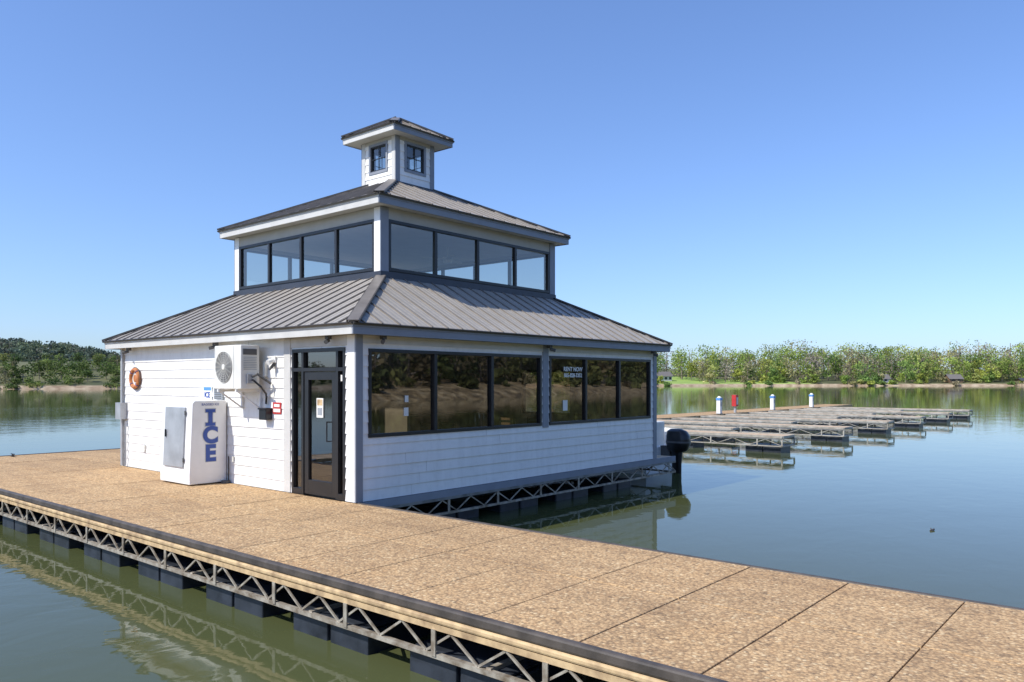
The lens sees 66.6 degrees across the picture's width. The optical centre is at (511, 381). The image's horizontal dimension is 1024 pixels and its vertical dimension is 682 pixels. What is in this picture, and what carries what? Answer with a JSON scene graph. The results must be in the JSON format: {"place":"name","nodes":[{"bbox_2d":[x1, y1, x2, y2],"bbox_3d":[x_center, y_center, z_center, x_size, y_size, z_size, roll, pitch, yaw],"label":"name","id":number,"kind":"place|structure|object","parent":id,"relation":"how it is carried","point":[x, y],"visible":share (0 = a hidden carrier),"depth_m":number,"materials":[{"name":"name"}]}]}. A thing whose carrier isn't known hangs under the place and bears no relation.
{"place":"outdoors","nodes":[
{"label":"outdoors","id":0,"kind":"place"},
{"bbox_2d":[361,135,433,189],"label":"cupola walls","id":1,"kind":"structure","parent":0,"point":[395,139],"depth_m":18.03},
{"bbox_2d":[371,144,385,171],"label":"cupola window frame","id":2,"kind":"object","parent":1,"relation":"attached to","point":[372,156],"visible":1,"depth_m":18.09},
{"bbox_2d":[375,153,384,169],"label":"cupola window frame","id":3,"kind":"object","parent":1,"relation":"attached to","point":[375,158],"visible":0.16,"depth_m":18.55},
{"bbox_2d":[379,124,413,151],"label":"cupola roof panels","id":4,"kind":"object","parent":1,"relation":"on","point":[383,148],"visible":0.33,"depth_m":19.31,"materials":[{"name":"grey metal"}]},
{"bbox_2d":[342,123,452,152],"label":"cupola eave fascia","id":5,"kind":"structure","parent":4,"relation":"attached to","point":[398,127],"depth_m":17.75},
{"bbox_2d":[365,140,429,188],"bbox_3d":[-2.691,-4.905,18.401,1.203,1.310,1.203,0,0,40],"label":"cupola siding","id":6,"kind":"object","parent":1,"relation":"attached to","point":[415,179],"visible":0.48,"depth_m":17.97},
{"bbox_2d":[346,129,449,151],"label":"cupola eave soffit","id":7,"kind":"structure","parent":1,"relation":"attached to","point":[359,143],"depth_m":17.92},
{"bbox_2d":[396,181,433,190],"bbox_3d":[-2.691,-4.410,18.401,1.240,0.220,1.240,0,0,40],"label":"cupola flashing","id":8,"kind":"object","parent":1,"relation":"attached to","point":[414,185],"visible":0.11,"depth_m":17.98,"materials":[{"name":"grey metal"}]},
{"bbox_2d":[407,144,423,173],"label":"cupola window frame","id":9,"kind":"object","parent":1,"relation":"attached to","point":[422,158],"visible":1,"depth_m":18.20,"materials":[{"name":"black metal"}]},
{"bbox_2d":[247,353,648,502],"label":"interior floor","id":10,"kind":"structure","parent":0,"point":[390,381],"depth_m":19.62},
{"bbox_2d":[298,374,300,451],"bbox_3d":[-6.809,0.844,19.332,0.540,2.088,3.640,0,0,40],"label":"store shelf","id":11,"kind":"object","parent":10,"relation":"on","point":[299,412],"visible":0.02,"depth_m":20.67,"materials":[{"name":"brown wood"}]},
{"bbox_2d":[420,422,430,430],"bbox_3d":[-1.711,1.331,14.599,0.448,1.112,0.448,0,0,40],"label":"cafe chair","id":12,"kind":"object","parent":10,"relation":"on","point":[425,428],"visible":0.15,"depth_m":14.79,"materials":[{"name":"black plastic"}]},
{"bbox_2d":[439,421,455,428],"bbox_3d":[-1.128,1.331,15.285,0.448,1.112,0.448,0,0,40],"label":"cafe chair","id":13,"kind":"object","parent":10,"relation":"on","point":[448,427],"visible":0.24,"depth_m":15.11,"materials":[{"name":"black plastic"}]},
{"bbox_2d":[410,411,487,430],"bbox_3d":[-1.863,1.369,20.901,0.720,1.038,3.300,0,0,40],"label":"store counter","id":14,"kind":"object","parent":10,"relation":"on","point":[464,419],"visible":0.23,"depth_m":20.88,"materials":[{"name":"brown wood"}]},
{"bbox_2d":[500,417,514,424],"bbox_3d":[-0.220,1.331,16.351,0.448,1.112,0.448,0,0,40],"label":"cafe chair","id":15,"kind":"object","parent":10,"relation":"on","point":[505,423],"visible":0.26,"depth_m":16.51,"materials":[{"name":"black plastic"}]},
{"bbox_2d":[527,416,536,423],"bbox_3d":[0.622,1.331,17.341,0.448,1.112,0.448,0,0,40],"label":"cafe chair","id":16,"kind":"object","parent":10,"relation":"on","point":[532,417],"visible":0.16,"depth_m":17.23,"materials":[{"name":"brown wood"}]},
{"bbox_2d":[574,413,588,420],"bbox_3d":[1.530,1.331,18.407,0.448,1.112,0.448,0,0,40],"label":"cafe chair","id":17,"kind":"object","parent":10,"relation":"on","point":[575,415],"visible":0.26,"depth_m":18.61,"materials":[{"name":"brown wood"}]},
{"bbox_2d":[0,386,1023,681],"bbox_3d":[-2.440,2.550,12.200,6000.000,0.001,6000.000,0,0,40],"label":"lake water","id":18,"kind":"structure","parent":0,"point":[868,508],"depth_m":13.58,"materials":[{"name":"blue liquid"}]},
{"bbox_2d":[127,455,675,518],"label":"building float platform","id":19,"kind":"structure","parent":18,"relation":"on","point":[497,501],"depth_m":15.64,"materials":[{"name":"grey metal"}]},
{"bbox_2d":[146,343,646,491],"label":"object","id":20,"kind":"object","parent":19,"relation":"on","point":[462,383],"visible":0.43,"depth_m":21.96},
{"bbox_2d":[115,350,126,465],"bbox_3d":[-8.732,0.590,17.437,0.308,2.580,0.140,0,0,40],"label":"electrical conduit","id":21,"kind":"object","parent":20,"relation":"attached to","point":[121,410],"visible":1,"depth_m":17.44,"materials":[{"name":"grey metal"}]},
{"bbox_2d":[129,367,140,389],"bbox_3d":[-8.263,-0.060,17.083,0.506,0.506,0.110,0,0,40],"label":"life ring sign","id":22,"kind":"object","parent":20,"relation":"attached to","point":[134,378],"visible":1,"depth_m":17.05,"materials":[{"name":"orange plastic"}]},
{"bbox_2d":[142,445,233,461],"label":"wall outlets","id":23,"kind":"object","parent":20,"relation":"attached to","point":[144,450],"depth_m":16.80,"materials":[{"name":"white plastic"}]},
{"bbox_2d":[203,386,211,399],"bbox_3d":[-5.901,0.230,15.107,0.320,0.260,0.016,0,0,40],"label":"ice sign","id":24,"kind":"object","parent":20,"relation":"attached to","point":[207,392],"visible":1,"depth_m":15.10,"materials":[{"name":"plastic"}]},
{"bbox_2d":[214,387,223,399],"bbox_3d":[-5.572,0.235,14.807,0.290,0.230,0.047,0,0,40],"label":"wall vent","id":25,"kind":"object","parent":20,"relation":"attached to","point":[218,396],"depth_m":14.79,"materials":[{"name":"white plastic"}]},
{"bbox_2d":[215,345,271,407],"bbox_3d":[-4.770,-0.065,13.827,1.142,1.130,0.498,0,0,40],"label":"air conditioner unit","id":26,"kind":"object","parent":20,"relation":"attached to","point":[237,368],"visible":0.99,"depth_m":13.64,"materials":[{"name":"white plastic"}]},
{"bbox_2d":[258,408,271,419],"bbox_3d":[-4.337,0.575,13.689,0.240,0.210,0.149,0,0,40],"label":"electrical box","id":27,"kind":"object","parent":20,"relation":"attached to","point":[265,413],"depth_m":13.63,"materials":[{"name":"black metal"}]},
{"bbox_2d":[266,356,276,369],"bbox_3d":[-4.191,-0.308,13.567,0.100,0.244,0.168,0,0,40],"label":"wall light","id":28,"kind":"object","parent":20,"relation":"attached to","point":[273,361],"visible":1,"depth_m":13.56,"materials":[{"name":"white plastic"}]},
{"bbox_2d":[273,402,280,413],"bbox_3d":[-4.091,0.470,13.570,0.250,0.200,0.011,0,0,40],"label":"warning sign","id":29,"kind":"object","parent":20,"relation":"attached to","point":[276,407],"visible":1,"depth_m":13.56,"materials":[{"name":"red paint"}]},
{"bbox_2d":[292,347,345,500],"bbox_3d":[-3.189,0.680,12.823,1.450,2.440,0.142,0,0,40],"label":"entry door frame","id":30,"kind":"object","parent":20,"relation":"attached to","point":[332,489],"visible":0.92,"depth_m":12.88,"materials":[{"name":"black metal"}]},
{"bbox_2d":[317,375,342,417],"bbox_3d":[-2.963,0.250,12.650,0.700,0.700,0.010,0,0,41],"label":"door notice","id":31,"kind":"object","parent":30,"relation":"attached to","point":[319,407],"depth_m":12.81,"materials":[{"name":"paper"}]},
{"bbox_2d":[120,334,656,502],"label":"corner trim","id":32,"kind":"structure","parent":20,"relation":"attached to","point":[354,343],"depth_m":13.31,"materials":[{"name":"grey paint"}]},
{"bbox_2d":[124,334,652,501],"bbox_3d":[-2.642,0.580,18.412,8.403,2.640,9.243,0,0,40],"label":"lap siding","id":33,"kind":"object","parent":20,"relation":"attached to","point":[451,460],"visible":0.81,"depth_m":14.66,"materials":[{"name":"white paint"}]},
{"bbox_2d":[118,334,660,357],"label":"eave soffit","id":34,"kind":"structure","parent":20,"relation":"on","point":[342,334],"depth_m":15.22,"materials":[{"name":"paint"}]},
{"bbox_2d":[104,323,670,356],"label":"eave fascia","id":35,"kind":"structure","parent":34,"relation":"attached to","point":[352,328],"depth_m":14.17,"materials":[{"name":"grey paint"}]},
{"bbox_2d":[106,278,664,343],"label":"roof panels","id":36,"kind":"object","parent":35,"relation":"on","point":[451,314],"visible":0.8,"depth_m":15.09,"materials":[{"name":"metal"}]},
{"bbox_2d":[102,275,672,345],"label":"roof ribs","id":37,"kind":"object","parent":36,"relation":"on","point":[362,305],"visible":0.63,"depth_m":15.17,"materials":[{"name":"metal"}]},
{"bbox_2d":[233,206,555,299],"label":"clerestory walls","id":38,"kind":"structure","parent":36,"relation":"on","point":[411,248],"depth_m":17.36,"materials":[{"name":"paint"}]},
{"bbox_2d":[239,219,373,289],"bbox_3d":[-4.415,-2.590,16.375,4.780,0.980,0.080,0,0,40],"label":"clerestory window frame","id":39,"kind":"object","parent":38,"relation":"attached to","point":[300,237],"visible":0.99,"depth_m":16.34,"materials":[{"name":"black metal"}]},
{"bbox_2d":[247,250,371,279],"bbox_3d":[-4.633,-2.590,20.053,0.080,0.980,5.000,0,0,40],"label":"clerestory window frame","id":40,"kind":"object","parent":38,"relation":"attached to","point":[290,258],"visible":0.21,"depth_m":19.09,"materials":[{"name":"black metal"}]},
{"bbox_2d":[225,203,563,245],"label":"eave soffit","id":41,"kind":"structure","parent":38,"relation":"on","point":[359,209],"depth_m":16.14,"materials":[{"name":"paint"}]},
{"bbox_2d":[219,193,568,246],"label":"eave fascia","id":42,"kind":"structure","parent":41,"relation":"attached to","point":[366,201],"depth_m":15.99,"materials":[{"name":"grey paint"}]},
{"bbox_2d":[248,182,557,240],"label":"roof panels","id":43,"kind":"object","parent":42,"relation":"on","point":[435,204],"visible":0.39,"depth_m":16.98,"materials":[{"name":"metal"}]},
{"bbox_2d":[217,179,570,241],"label":"roof ribs","id":44,"kind":"object","parent":43,"relation":"attached to","point":[360,192],"visible":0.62,"depth_m":17.10,"materials":[{"name":"metal"}]},
{"bbox_2d":[341,116,453,151],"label":"cupola roof ribs","id":45,"kind":"object","parent":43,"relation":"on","point":[400,121],"visible":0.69,"depth_m":18.18,"materials":[{"name":"grey metal"}]},
{"bbox_2d":[407,155,420,168],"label":"cupola window frame","id":46,"kind":"object","parent":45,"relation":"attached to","point":[408,162],"visible":0.16,"depth_m":18.96,"materials":[{"name":"black metal"}]},
{"bbox_2d":[423,247,473,263],"bbox_3d":[-1.535,-2.945,18.260,1.165,0.370,1.219,0,0,40],"label":"ceiling fan","id":47,"kind":"object","parent":38,"relation":"hanging from","point":[448,259],"visible":0.95,"depth_m":18.16,"materials":[{"name":"white metal"}]},
{"bbox_2d":[389,219,549,292],"bbox_3d":[-0.749,-2.590,16.748,0.080,0.980,5.000,0,0,40],"label":"clerestory window frame","id":48,"kind":"object","parent":38,"relation":"attached to","point":[477,240],"visible":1,"depth_m":16.70,"materials":[{"name":"black metal"}]},
{"bbox_2d":[419,255,543,284],"bbox_3d":[-0.967,-2.590,20.427,4.780,0.980,0.080,0,0,40],"label":"clerestory window frame","id":49,"kind":"object","parent":38,"relation":"attached to","point":[509,261],"visible":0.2,"depth_m":19.87,"materials":[{"name":"black metal"}]},
{"bbox_2d":[122,335,657,356],"bbox_3d":[-2.502,-0.661,17.998,8.087,0.147,9.245,0,0,40],"label":"soffit light","id":50,"kind":"object","parent":34,"relation":"attached to","point":[327,338],"visible":0.91,"depth_m":14.69,"materials":[{"name":"white plastic"}]},
{"bbox_2d":[368,348,541,437],"bbox_3d":[-0.865,0.190,14.070,0.095,1.420,4.430,0,0,40],"label":"front window frame","id":51,"kind":"object","parent":20,"relation":"attached to","point":[434,354],"visible":1,"depth_m":13.66,"materials":[{"name":"black metal"}]},
{"bbox_3d":[-0.872,0.190,14.076,0.006,1.310,4.320,0,0,40],"label":"front window glass","id":52,"kind":"object","parent":51,"relation":"attached to","visible":0},
{"bbox_2d":[404,396,407,415],"bbox_3d":[-1.766,0.410,13.004,0.004,0.340,0.100,0,0,40],"label":"window notice","id":53,"kind":"object","parent":52,"relation":"attached to","point":[406,409],"depth_m":13.01,"materials":[{"name":"paper"}]},
{"bbox_2d":[522,370,569,414],"bbox_3d":[0.963,0.300,21.367,1.700,1.200,0.095,0,0,40],"label":"side window frame","id":54,"kind":"object","parent":20,"relation":"attached to","point":[524,393],"visible":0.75,"depth_m":21.85,"materials":[{"name":"black metal"}]},
{"bbox_2d":[549,356,650,424],"bbox_3d":[2.045,0.190,17.489,0.095,1.420,4.030,0,0,40],"label":"front window frame","id":55,"kind":"object","parent":20,"relation":"attached to","point":[584,389],"visible":0.98,"depth_m":17.48,"materials":[{"name":"black metal"}]},
{"bbox_3d":[2.038,0.190,17.495,0.010,1.310,3.920,0,0,40],"label":"front window glass","id":56,"kind":"object","parent":55,"relation":"attached to","visible":0},
{"bbox_2d":[563,400,567,410],"bbox_3d":[1.119,0.510,16.393,0.004,0.220,0.160,0,0,40],"label":"window notice","id":57,"kind":"object","parent":56,"relation":"attached to","point":[565,405],"depth_m":16.40,"materials":[{"name":"paper"}]},
{"bbox_2d":[564,367,581,376],"bbox_3d":[1.306,-0.192,16.609,0.002,0.220,0.674,0,0,40],"label":"window sign","id":58,"kind":"object","parent":56,"relation":"attached to","point":[573,374],"visible":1,"depth_m":16.61,"materials":[{"name":"white paint"}]},
{"bbox_2d":[0,448,1023,681],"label":"floating dock","id":59,"kind":"object","parent":18,"relation":"on","point":[496,603],"visible":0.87,"depth_m":7.33,"materials":[{"name":"concrete"}]},
{"bbox_2d":[160,399,229,484],"bbox_3d":[-5.967,1.128,14.667,1.290,1.536,0.773,0,0,40],"label":"ice merchandiser","id":60,"kind":"object","parent":59,"relation":"on","point":[193,449],"visible":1,"depth_m":14.38,"materials":[{"name":"white metal"}]},
{"bbox_2d":[163,407,185,467],"bbox_3d":[-6.261,1.030,14.468,0.780,1.100,0.088,0,0,40],"label":"door","id":61,"kind":"structure","parent":60,"relation":"in","point":[175,417],"depth_m":14.44,"materials":[{"name":"grey metal"}]},
{"bbox_2d":[551,401,690,474],"bbox_3d":[2.101,1.623,23.673,7.244,2.495,2.080,0,0,40],"label":"motor boat","id":62,"kind":"object","parent":18,"relation":"on","point":[676,442],"visible":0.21,"depth_m":21.50,"materials":[{"name":"white plastic"}]},
{"bbox_2d":[664,424,739,442],"bbox_3d":[6.874,2.396,34.540,6.433,0.908,0.772,0,0,40],"label":"finger dock","id":63,"kind":"object","parent":18,"relation":"on","point":[711,428],"visible":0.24,"depth_m":32.96,"materials":[{"name":"beige concrete"}]},
{"bbox_2d":[671,417,797,433],"bbox_3d":[11.152,2.396,39.567,6.433,0.908,0.772,0,0,40],"label":"finger dock","id":64,"kind":"object","parent":18,"relation":"on","point":[743,420],"visible":0.42,"depth_m":38.72,"materials":[{"name":"beige concrete"}]},
{"bbox_2d":[685,430,794,452],"bbox_3d":[6.176,2.396,31.097,9.833,0.908,1.222,0,0,40],"label":"finger dock","id":65,"kind":"object","parent":18,"relation":"on","point":[772,447],"visible":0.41,"depth_m":28.50,"materials":[{"name":"beige wood"}]},
{"bbox_2d":[657,419,852,441],"bbox_3d":[10.518,2.396,36.199,9.833,0.908,1.222,0,0,40],"label":"finger dock","id":66,"kind":"object","parent":18,"relation":"on","point":[830,436],"visible":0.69,"depth_m":34.48,"materials":[{"name":"beige wood"}]},
{"bbox_2d":[657,404,852,424],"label":"dock walkway","id":67,"kind":"structure","parent":18,"relation":"on","point":[690,415],"depth_m":50.09,"materials":[{"name":"beige wood"}]},
{"bbox_2d":[716,396,722,413],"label":"dock power pedestal","id":68,"kind":"object","parent":67,"relation":"on","point":[719,399],"visible":1,"depth_m":46.49,"materials":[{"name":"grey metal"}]},
{"bbox_2d":[732,395,737,412],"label":"fire extinguisher cabinet","id":69,"kind":"object","parent":67,"relation":"on","point":[734,400],"visible":1,"depth_m":48.15,"materials":[{"name":"red metal"}]},
{"bbox_2d":[770,394,775,409],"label":"dock power pedestal","id":70,"kind":"object","parent":67,"relation":"on","point":[772,401],"visible":0.97,"depth_m":52.67,"materials":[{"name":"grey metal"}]},
{"bbox_2d":[809,393,813,406],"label":"dock power pedestal","id":71,"kind":"object","parent":67,"relation":"on","point":[811,399],"visible":0.95,"depth_m":58.30,"materials":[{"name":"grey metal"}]},
{"bbox_2d":[725,413,840,425],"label":"finger dock","id":72,"kind":"object","parent":18,"relation":"on","point":[797,416],"visible":0.34,"depth_m":43.61,"materials":[{"name":"beige concrete"}]},
{"bbox_2d":[700,415,894,433],"bbox_3d":[14.731,2.396,41.149,9.833,0.908,1.222,0,0,40],"label":"finger dock","id":73,"kind":"object","parent":18,"relation":"on","point":[874,429],"visible":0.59,"depth_m":39.62,"materials":[{"name":"beige wood"}]},
{"bbox_2d":[768,410,875,422],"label":"finger dock","id":74,"kind":"object","parent":18,"relation":"on","point":[830,413],"visible":0.3,"depth_m":48.54,"materials":[{"name":"beige wood"}]},
{"bbox_2d":[748,412,925,427],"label":"finger dock","id":75,"kind":"object","parent":18,"relation":"on","point":[915,424],"visible":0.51,"depth_m":44.30,"materials":[{"name":"beige wood"}]},
{"bbox_2d":[804,408,903,418],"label":"finger dock","id":76,"kind":"object","parent":18,"relation":"on","point":[856,409],"visible":0.2,"depth_m":53.73,"materials":[{"name":"beige wood"}]},
{"bbox_2d":[789,409,952,422],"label":"finger dock","id":77,"kind":"object","parent":18,"relation":"on","point":[938,420],"visible":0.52,"depth_m":49.60,"materials":[{"name":"beige wood"}]},
{"bbox_2d":[820,407,972,418],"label":"finger dock","id":78,"kind":"object","parent":18,"relation":"on","point":[959,416],"visible":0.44,"depth_m":54.09,"materials":[{"name":"beige wood"}]},
{"bbox_2d":[0,361,1023,388],"bbox_3d":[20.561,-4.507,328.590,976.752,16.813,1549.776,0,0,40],"label":"shore terrain","id":79,"kind":"structure","parent":0,"point":[98,381],"depth_m":413.17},
{"bbox_2d":[0,352,119,388],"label":"distant trees","id":80,"kind":"object","parent":79,"relation":"on","point":[10,370],"visible":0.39,"depth_m":272.17,"materials":[{"name":"green plant"}]},
{"bbox_2d":[657,372,672,380],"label":"lakeside house","id":81,"kind":"structure","parent":79,"relation":"on","point":[667,376],"depth_m":428.53,"materials":[{"name":"paint"}]},
{"bbox_2d":[526,339,1023,385],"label":"distant trees","id":82,"kind":"object","parent":79,"relation":"on","point":[769,370],"visible":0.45,"depth_m":438.15,"materials":[{"name":"green plant"}]},
{"bbox_2d":[873,374,890,382],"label":"lakeside house","id":83,"kind":"structure","parent":79,"relation":"on","point":[887,378],"depth_m":425.97,"materials":[{"name":"paint"}]},
{"bbox_2d":[944,374,963,382],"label":"lakeside house","id":84,"kind":"structure","parent":79,"relation":"on","point":[951,378],"depth_m":424.56,"materials":[{"name":"grey wood"}]},
{"bbox_2d":[0,0,1023,370],"label":"sky","id":85,"kind":"structure","parent":0,"point":[742,174],"materials":[{"name":"blue"}]},
{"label":"distant hill","id":86,"kind":"structure","parent":0,"visible":0},
{"bbox_2d":[0,337,119,362],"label":"distant trees","id":87,"kind":"object","parent":86,"relation":"on","point":[31,351],"visible":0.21,"depth_m":570.82,"materials":[{"name":"green plant"}]}
]}

